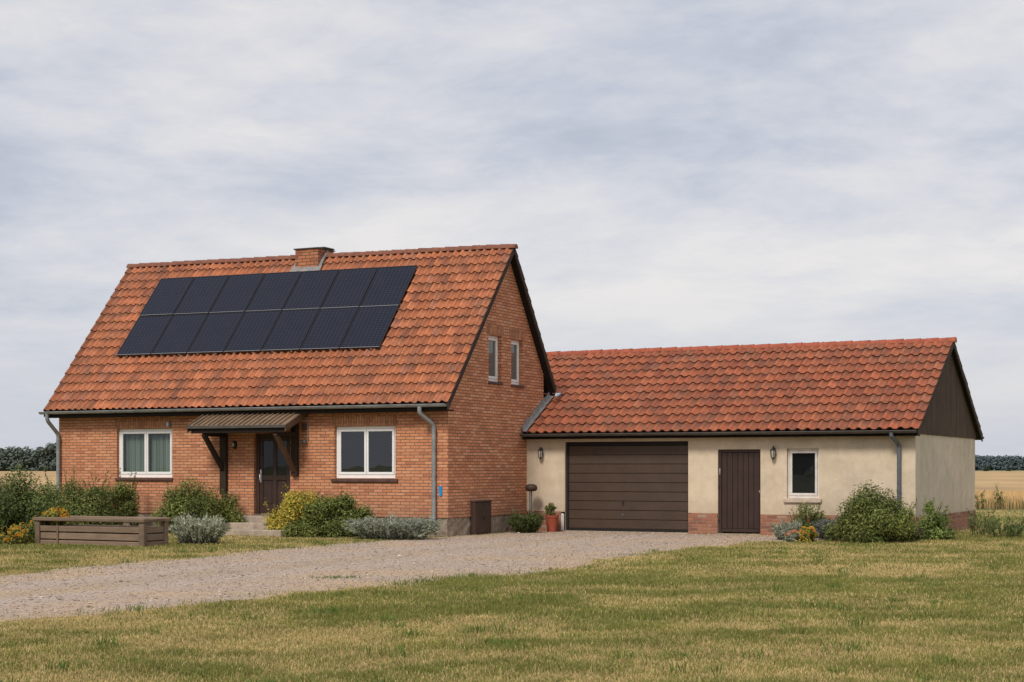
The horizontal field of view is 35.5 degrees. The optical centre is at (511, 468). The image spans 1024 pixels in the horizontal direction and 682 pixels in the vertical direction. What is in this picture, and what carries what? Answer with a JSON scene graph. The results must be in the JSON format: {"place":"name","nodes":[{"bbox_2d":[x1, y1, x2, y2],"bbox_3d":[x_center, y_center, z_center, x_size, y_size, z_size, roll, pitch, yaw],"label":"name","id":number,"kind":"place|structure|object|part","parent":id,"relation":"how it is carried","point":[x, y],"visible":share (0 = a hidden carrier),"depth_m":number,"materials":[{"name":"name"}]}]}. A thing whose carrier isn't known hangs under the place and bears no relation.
{"place":"outdoors","nodes":[
{"label":"outdoors","id":0,"kind":"place"},
{"bbox_2d":[0,531,821,621],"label":"driveway","id":1,"kind":"structure","parent":0,"point":[123,586],"depth_m":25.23,"materials":[{"name":"grey gravel"}]},
{"bbox_2d":[471,500,492,533],"bbox_3d":[-0.732,1.165,38.614,0.150,0.810,0.880,0,0,26],"label":"meter cabinet","id":2,"kind":"object","parent":1,"relation":"on","point":[480,516],"visible":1,"depth_m":38.43,"materials":[{"name":"black metal"}]},
{"bbox_3d":[-0.773,1.188,38.418,0.030,0.705,0.390,0,0,26],"label":"cabinet door","id":3,"kind":"part","parent":2,"relation":"part of","materials":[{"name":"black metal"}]},
{"bbox_3d":[-0.589,1.188,38.767,0.030,0.705,0.390,0,0,26],"label":"cabinet door","id":4,"kind":"part","parent":2,"relation":"part of","materials":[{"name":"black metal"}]},
{"bbox_2d":[507,508,545,532],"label":"creeping shrub","id":5,"kind":"object","parent":1,"relation":"on","point":[529,522],"visible":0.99,"depth_m":39.48,"materials":[{"name":"green plant"}]},
{"bbox_2d":[525,484,536,512],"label":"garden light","id":6,"kind":"object","parent":1,"relation":"on","point":[530,487],"visible":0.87,"depth_m":40.42,"materials":[{"name":"metal"}]},
{"bbox_2d":[545,515,558,531],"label":"flower pot","id":7,"kind":"object","parent":1,"relation":"on","point":[551,522],"visible":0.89,"depth_m":40.08,"materials":[{"name":"ceramic"}]},
{"bbox_2d":[544,502,556,514],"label":"potted plant","id":8,"kind":"object","parent":7,"relation":"on","point":[550,507],"visible":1,"depth_m":40.15,"materials":[{"name":"green plant"}]},
{"bbox_2d":[0,509,1023,681],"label":"lawn","id":9,"kind":"structure","parent":0,"point":[1005,519],"depth_m":17.06,"materials":[{"name":"green plant"}]},
{"bbox_2d":[0,477,13,499],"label":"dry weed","id":10,"kind":"object","parent":9,"relation":"on","point":[2,488],"visible":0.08,"depth_m":60.35,"materials":[{"name":"green plant"}]},
{"bbox_2d":[0,521,34,544],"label":"orange flowers","id":11,"kind":"object","parent":9,"relation":"on","point":[17,534],"visible":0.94,"depth_m":33.29,"materials":[{"name":"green plant"}]},
{"bbox_2d":[0,462,72,541],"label":"green shrub","id":12,"kind":"object","parent":9,"relation":"on","point":[17,506],"visible":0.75,"depth_m":35.07,"materials":[{"name":"green plant"}]},
{"bbox_2d":[38,466,123,524],"bbox_3d":[-10.694,0.774,39.397,2.347,1.701,1.639,0,0,0],"label":"green shrub","id":13,"kind":"object","parent":9,"relation":"on","point":[82,502],"visible":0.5,"depth_m":39.19,"materials":[{"name":"green plant"}]},
{"bbox_2d":[33,516,169,546],"bbox_3d":[-8.547,1.321,33.272,2.952,0.627,0.866,0,0,26],"label":"timber planter","id":14,"kind":"object","parent":9,"relation":"on","point":[142,534],"visible":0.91,"depth_m":32.89,"materials":[{"name":"brown wood"}]},
{"bbox_2d":[30,506,71,526],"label":"orange flowers","id":15,"kind":"object","parent":14,"relation":"on","point":[55,512],"visible":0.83,"depth_m":33.61,"materials":[{"name":"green plant"}]},
{"bbox_2d":[168,513,230,544],"bbox_3d":[-6.652,1.264,33.814,1.429,0.752,1.309,0,0,0],"label":"silver shrub","id":16,"kind":"object","parent":9,"relation":"on","point":[208,530],"visible":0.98,"depth_m":33.48,"materials":[{"name":"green plant"}]},
{"bbox_2d":[38,244,556,536],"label":"brick house","id":17,"kind":"structure","parent":9,"relation":"on","point":[448,384],"depth_m":39.71,"materials":[{"name":"brick"}]},
{"bbox_2d":[115,428,172,480],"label":"window","id":18,"kind":"structure","parent":17,"relation":"in","point":[134,444],"depth_m":41.38,"materials":[{"name":"white paint"}]},
{"bbox_2d":[117,315,172,356],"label":"solar panel","id":19,"kind":"object","parent":17,"relation":"on","point":[144,336],"visible":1,"depth_m":42.67,"materials":[{"name":"black glass"}]},
{"bbox_2d":[139,277,194,315],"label":"solar panel","id":20,"kind":"object","parent":17,"relation":"on","point":[166,296],"visible":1,"depth_m":43.51,"materials":[{"name":"black glass"}]},
{"bbox_2d":[151,314,207,355],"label":"solar panel","id":21,"kind":"object","parent":17,"relation":"on","point":[179,334],"visible":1,"depth_m":42.15,"materials":[{"name":"black glass"}]},
{"bbox_2d":[174,275,229,314],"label":"solar panel","id":22,"kind":"object","parent":17,"relation":"on","point":[202,293],"visible":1,"depth_m":42.99,"materials":[{"name":"black glass"}]},
{"bbox_2d":[187,312,244,354],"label":"solar panel","id":23,"kind":"object","parent":17,"relation":"on","point":[215,333],"visible":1,"depth_m":41.63,"materials":[{"name":"black glass"}]},
{"bbox_2d":[232,441,236,448],"bbox_3d":[-6.935,-0.590,39.897,0.136,0.221,0.092,0,0,26],"label":"bulkhead lamp","id":24,"kind":"object","parent":17,"relation":"attached to","point":[234,444],"visible":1,"depth_m":39.87,"materials":[{"name":"black metal"}]},
{"bbox_2d":[209,273,264,312],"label":"solar panel","id":25,"kind":"object","parent":17,"relation":"on","point":[237,293],"visible":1,"depth_m":42.48,"materials":[{"name":"black glass"}]},
{"bbox_2d":[224,310,281,353],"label":"solar panel","id":26,"kind":"object","parent":17,"relation":"on","point":[252,332],"visible":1,"depth_m":41.12,"materials":[{"name":"black glass"}]},
{"bbox_2d":[253,433,289,515],"bbox_3d":[-5.886,0.152,39.508,1.074,2.037,0.240,0,0,26],"label":"front door","id":27,"kind":"structure","parent":17,"relation":"in","point":[272,469],"depth_m":39.62,"materials":[{"name":"brown wood"}]},
{"bbox_2d":[245,271,301,311],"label":"solar panel","id":28,"kind":"object","parent":17,"relation":"on","point":[273,291],"visible":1,"depth_m":41.96,"materials":[{"name":"black glass"}]},
{"bbox_2d":[261,309,319,352],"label":"solar panel","id":29,"kind":"object","parent":17,"relation":"on","point":[290,330],"visible":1,"depth_m":40.60,"materials":[{"name":"black glass"}]},
{"bbox_2d":[302,424,306,444],"bbox_3d":[-5.051,-0.915,38.947,0.161,0.670,0.126,0,0,26],"label":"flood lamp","id":30,"kind":"object","parent":17,"relation":"attached to","point":[304,426],"visible":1,"depth_m":38.94,"materials":[{"name":"metal"}]},
{"bbox_2d":[282,269,338,309],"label":"solar panel","id":31,"kind":"object","parent":17,"relation":"on","point":[311,289],"visible":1,"depth_m":41.45,"materials":[{"name":"black glass"}]},
{"bbox_2d":[300,307,358,351],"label":"solar panel","id":32,"kind":"object","parent":17,"relation":"on","point":[329,328],"visible":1,"depth_m":40.09,"materials":[{"name":"black glass"}]},
{"bbox_2d":[321,267,377,307],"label":"solar panel","id":33,"kind":"object","parent":17,"relation":"on","point":[349,287],"visible":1,"depth_m":40.93,"materials":[{"name":"black glass"}]},
{"bbox_2d":[331,426,397,481],"bbox_3d":[-3.502,-0.346,38.306,1.860,1.342,0.195,0,0,26],"label":"window","id":34,"kind":"structure","parent":17,"relation":"in","point":[362,451],"depth_m":38.33,"materials":[{"name":"white paint"}]},
{"bbox_2d":[340,305,398,349],"bbox_3d":[-3.527,-3.476,39.622,1.158,1.446,0.112,0,-40,26],"label":"solar panel","id":35,"kind":"object","parent":17,"relation":"on","point":[369,326],"visible":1,"depth_m":39.57,"materials":[{"name":"black glass"}]},
{"bbox_2d":[360,265,416,306],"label":"solar panel","id":36,"kind":"object","parent":17,"relation":"on","point":[388,286],"visible":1,"depth_m":40.42,"materials":[{"name":"black glass"}]},
{"bbox_2d":[439,485,441,495],"bbox_3d":[-1.666,0.513,37.332,0.090,0.274,0.025,0,0,26],"label":"blue tag","id":37,"kind":"object","parent":17,"relation":"attached to","point":[440,490],"visible":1,"depth_m":37.32,"materials":[{"name":"plastic"}]},
{"bbox_2d":[488,335,502,384],"bbox_3d":[-0.470,-2.674,39.460,0.205,1.207,0.750,0,0,26],"label":"window","id":38,"kind":"structure","parent":17,"relation":"in","point":[493,340],"depth_m":39.60,"materials":[{"name":"white paint"}]},
{"bbox_2d":[511,340,524,387],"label":"window","id":39,"kind":"structure","parent":17,"relation":"in","point":[514,344],"depth_m":40.68,"materials":[{"name":"white paint"}]},
{"bbox_2d":[520,337,983,534],"bbox_3d":[5.196,-0.824,42.796,13.108,4.928,8.286,0,0,26],"label":"garage annex","id":40,"kind":"object","parent":9,"relation":"on","point":[678,440],"visible":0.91,"depth_m":39.56,"materials":[{"name":"paint"}]},
{"bbox_2d":[538,447,542,459],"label":"wall lantern","id":41,"kind":"object","parent":40,"relation":"attached to","point":[540,452],"depth_m":40.73,"materials":[{"name":"black metal"}]},
{"bbox_2d":[566,441,687,532],"bbox_3d":[2.858,0.452,39.912,3.304,2.237,0.095,0,0,26],"label":"garage door","id":42,"kind":"structure","parent":40,"relation":"in","point":[611,486],"depth_m":39.90,"materials":[{"name":"brown metal"}]},
{"bbox_2d":[718,449,759,532],"bbox_3d":[5.499,0.557,38.593,1.067,2.027,0.097,0,0,26],"label":"side door","id":43,"kind":"structure","parent":40,"relation":"in","point":[739,472],"depth_m":38.58,"materials":[{"name":"brown wood"}]},
{"bbox_2d":[770,446,775,459],"bbox_3d":[6.214,-0.371,38.065,0.155,0.333,0.166,0,0,26],"label":"wall lantern","id":44,"kind":"object","parent":40,"relation":"attached to","point":[773,452],"depth_m":38.02,"materials":[{"name":"black metal"}]},
{"bbox_2d":[783,449,821,502],"bbox_3d":[6.943,0.120,37.921,0.960,1.380,0.337,0,0,26],"label":"window","id":45,"kind":"structure","parent":40,"relation":"in","point":[803,464],"depth_m":37.91,"materials":[{"name":"white"}]},
{"bbox_2d":[784,529,799,541],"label":"orange flowers","id":46,"kind":"object","parent":9,"relation":"on","point":[792,535],"visible":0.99,"depth_m":34.37,"materials":[{"name":"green plant"}]},
{"bbox_2d":[796,526,818,541],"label":"yellow flowers","id":47,"kind":"object","parent":9,"relation":"on","point":[807,534],"visible":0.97,"depth_m":34.38,"materials":[{"name":"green plant"}]},
{"bbox_2d":[965,507,996,535],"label":"wild plant","id":48,"kind":"object","parent":9,"relation":"on","point":[973,527],"visible":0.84,"depth_m":37.56,"materials":[{"name":"green plant"}]},
{"bbox_2d":[981,515,1023,538],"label":"wild plant","id":49,"kind":"object","parent":9,"relation":"on","point":[1014,529],"visible":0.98,"depth_m":36.55,"materials":[{"name":"green plant"}]},
{"label":"soil bed","id":50,"kind":"structure","parent":9,"relation":"on","visible":0},
{"bbox_2d":[78,468,140,525],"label":"green shrub","id":51,"kind":"object","parent":50,"relation":"on","point":[124,494],"visible":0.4,"depth_m":40.02,"materials":[{"name":"green plant"}]},
{"bbox_2d":[149,471,247,532],"bbox_3d":[-7.541,0.848,39.249,2.793,1.551,1.820,0,0,0],"label":"green shrub","id":52,"kind":"object","parent":50,"relation":"on","point":[190,502],"visible":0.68,"depth_m":38.92,"materials":[{"name":"green plant"}]},
{"bbox_2d":[262,482,320,529],"bbox_3d":[-5.182,0.966,38.203,1.649,1.308,1.409,0,0,0],"label":"yellow shrub","id":53,"kind":"object","parent":50,"relation":"on","point":[292,508],"visible":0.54,"depth_m":37.91,"materials":[{"name":"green plant"}]},
{"bbox_2d":[280,487,375,537],"bbox_3d":[-4.230,1.026,37.148,2.238,1.207,1.516,0,0,0],"label":"green shrub","id":54,"kind":"object","parent":50,"relation":"on","point":[334,511],"visible":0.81,"depth_m":36.92,"materials":[{"name":"green plant"}]},
{"bbox_2d":[340,512,443,539],"bbox_3d":[-2.671,1.290,35.901,2.356,0.707,1.288,0,0,0],"label":"silver shrub","id":55,"kind":"object","parent":50,"relation":"on","point":[396,528],"visible":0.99,"depth_m":35.64,"materials":[{"name":"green plant"}]},
{"bbox_2d":[768,519,802,539],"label":"silver shrub","id":56,"kind":"object","parent":50,"relation":"on","point":[781,529],"visible":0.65,"depth_m":35.48,"materials":[{"name":"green plant"}]},
{"bbox_2d":[788,501,830,537],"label":"flowering shrub","id":57,"kind":"object","parent":50,"relation":"on","point":[816,517],"visible":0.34,"depth_m":36.62,"materials":[{"name":"green plant"}]},
{"bbox_2d":[811,516,841,540],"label":"grey shrub","id":58,"kind":"object","parent":50,"relation":"on","point":[819,530],"visible":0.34,"depth_m":35.38,"materials":[{"name":"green plant"}]},
{"bbox_2d":[820,480,921,543],"bbox_3d":[7.817,0.897,34.439,2.217,1.461,1.974,0,0,0],"label":"round bush","id":59,"kind":"object","parent":50,"relation":"on","point":[867,518],"visible":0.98,"depth_m":34.13,"materials":[{"name":"green plant"}]},
{"bbox_2d":[910,527,922,540],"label":"brown plant","id":60,"kind":"object","parent":50,"relation":"on","point":[920,533],"visible":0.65,"depth_m":34.91,"materials":[{"name":"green plant"}]},
{"bbox_2d":[913,497,957,539],"bbox_3d":[9.442,1.108,35.910,1.091,1.020,1.085,0,0,0],"label":"green bush","id":61,"kind":"object","parent":50,"relation":"on","point":[934,524],"visible":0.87,"depth_m":35.60,"materials":[{"name":"green plant"}]},
{"bbox_2d":[0,471,1023,508],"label":"wheat field","id":62,"kind":"structure","parent":0,"point":[1011,485],"depth_m":91.49,"materials":[{"name":"beige plant"}]},
{"bbox_2d":[0,0,1023,456],"label":"sky","id":63,"kind":"structure","parent":0,"point":[660,173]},
{"bbox_2d":[975,508,1022,509],"bbox_3d":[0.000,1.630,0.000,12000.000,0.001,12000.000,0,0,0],"label":"ground","id":64,"kind":"structure","parent":0,"point":[999,509],"depth_m":63.51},
{"bbox_2d":[0,443,55,470],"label":"distant wood","id":65,"kind":"object","parent":64,"relation":"on","point":[40,458],"visible":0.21,"depth_m":545.94,"materials":[{"name":"green plant"}]},
{"bbox_2d":[975,490,986,509],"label":"field weed","id":66,"kind":"object","parent":64,"relation":"on","point":[982,504],"visible":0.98,"depth_m":62.55,"materials":[{"name":"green plant"}]},
{"bbox_2d":[975,454,1023,469],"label":"distant wood","id":67,"kind":"object","parent":64,"relation":"on","point":[998,462],"visible":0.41,"depth_m":1252.67,"materials":[{"name":"green plant"}]},
{"bbox_2d":[993,483,1006,508],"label":"field weed","id":68,"kind":"object","parent":64,"relation":"on","point":[999,498],"visible":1,"depth_m":62.50,"materials":[{"name":"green plant"}]},
{"bbox_2d":[975,470,1023,470],"bbox_3d":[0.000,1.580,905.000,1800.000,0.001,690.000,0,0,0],"label":"meadow","id":69,"kind":"structure","parent":0,"point":[1000,470],"depth_m":1223.55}
]}

